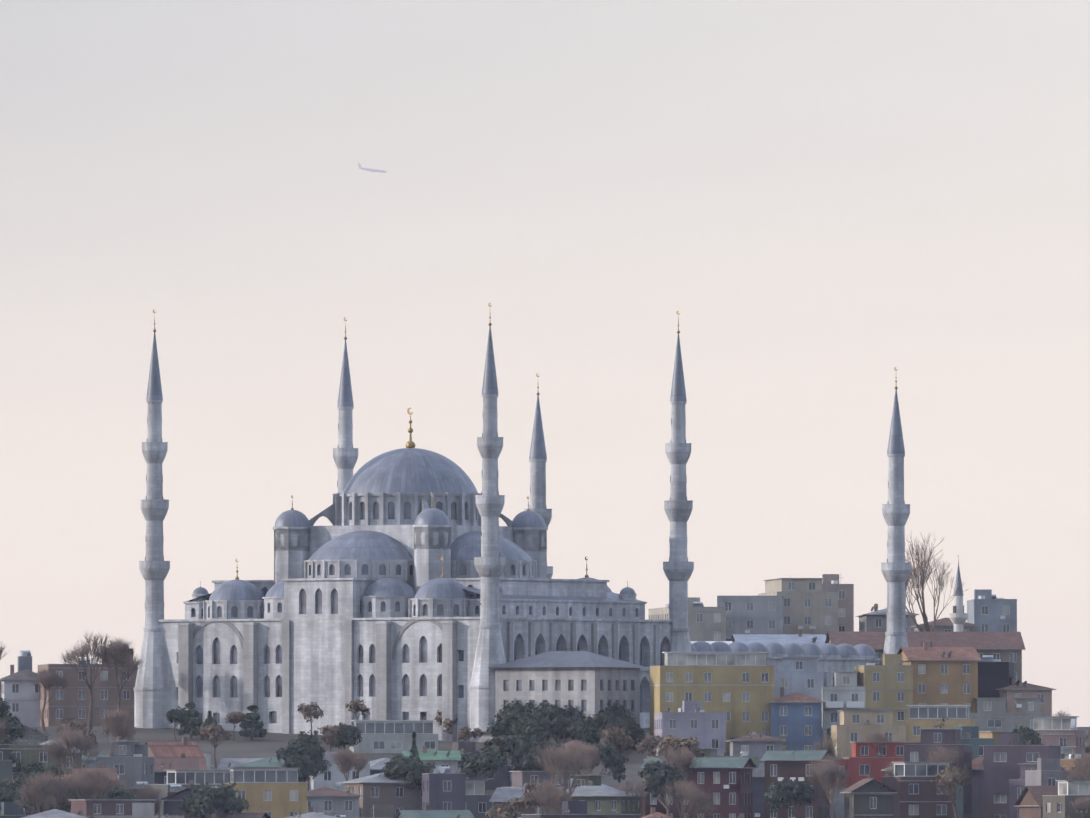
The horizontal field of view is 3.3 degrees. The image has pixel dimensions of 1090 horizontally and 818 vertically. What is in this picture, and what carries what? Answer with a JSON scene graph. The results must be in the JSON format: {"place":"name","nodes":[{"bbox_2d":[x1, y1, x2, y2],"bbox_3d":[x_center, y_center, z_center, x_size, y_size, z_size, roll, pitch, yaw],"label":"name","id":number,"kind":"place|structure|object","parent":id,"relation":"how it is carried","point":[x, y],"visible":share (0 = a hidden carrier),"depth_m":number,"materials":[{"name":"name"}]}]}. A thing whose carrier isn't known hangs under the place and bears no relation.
{"place":"outdoors","nodes":[
{"label":"outdoors","id":0,"kind":"place"},
{"bbox_2d":[358,163,386,172],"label":"airplane","id":1,"kind":"object","parent":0,"point":[372,169],"depth_m":5492.52,"materials":[{"name":"grey paint"}]},
{"bbox_2d":[0,0,1089,817],"label":"sky","id":2,"kind":"structure","parent":0,"point":[828,198],"materials":[{"name":"white"}]},
{"bbox_2d":[28,727,1089,816],"bbox_3d":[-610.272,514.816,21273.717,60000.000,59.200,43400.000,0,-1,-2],"label":"terrain","id":3,"kind":"structure","parent":0,"point":[632,769],"depth_m":2939.69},
{"bbox_2d":[133,303,911,743],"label":"mosque","id":4,"kind":"structure","parent":3,"relation":"on","point":[445,521],"depth_m":2974.90,"materials":[{"name":"stone"}]},
{"bbox_2d":[0,556,1089,817],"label":"town buildings","id":5,"kind":"structure","parent":3,"relation":"on","point":[310,796],"depth_m":2915.64,"materials":[{"name":"paint"}]},
{"bbox_2d":[0,530,1089,817],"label":"trees","id":6,"kind":"object","parent":3,"relation":"on","point":[510,718],"visible":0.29,"depth_m":2778.28,"materials":[{"name":"green plant"}]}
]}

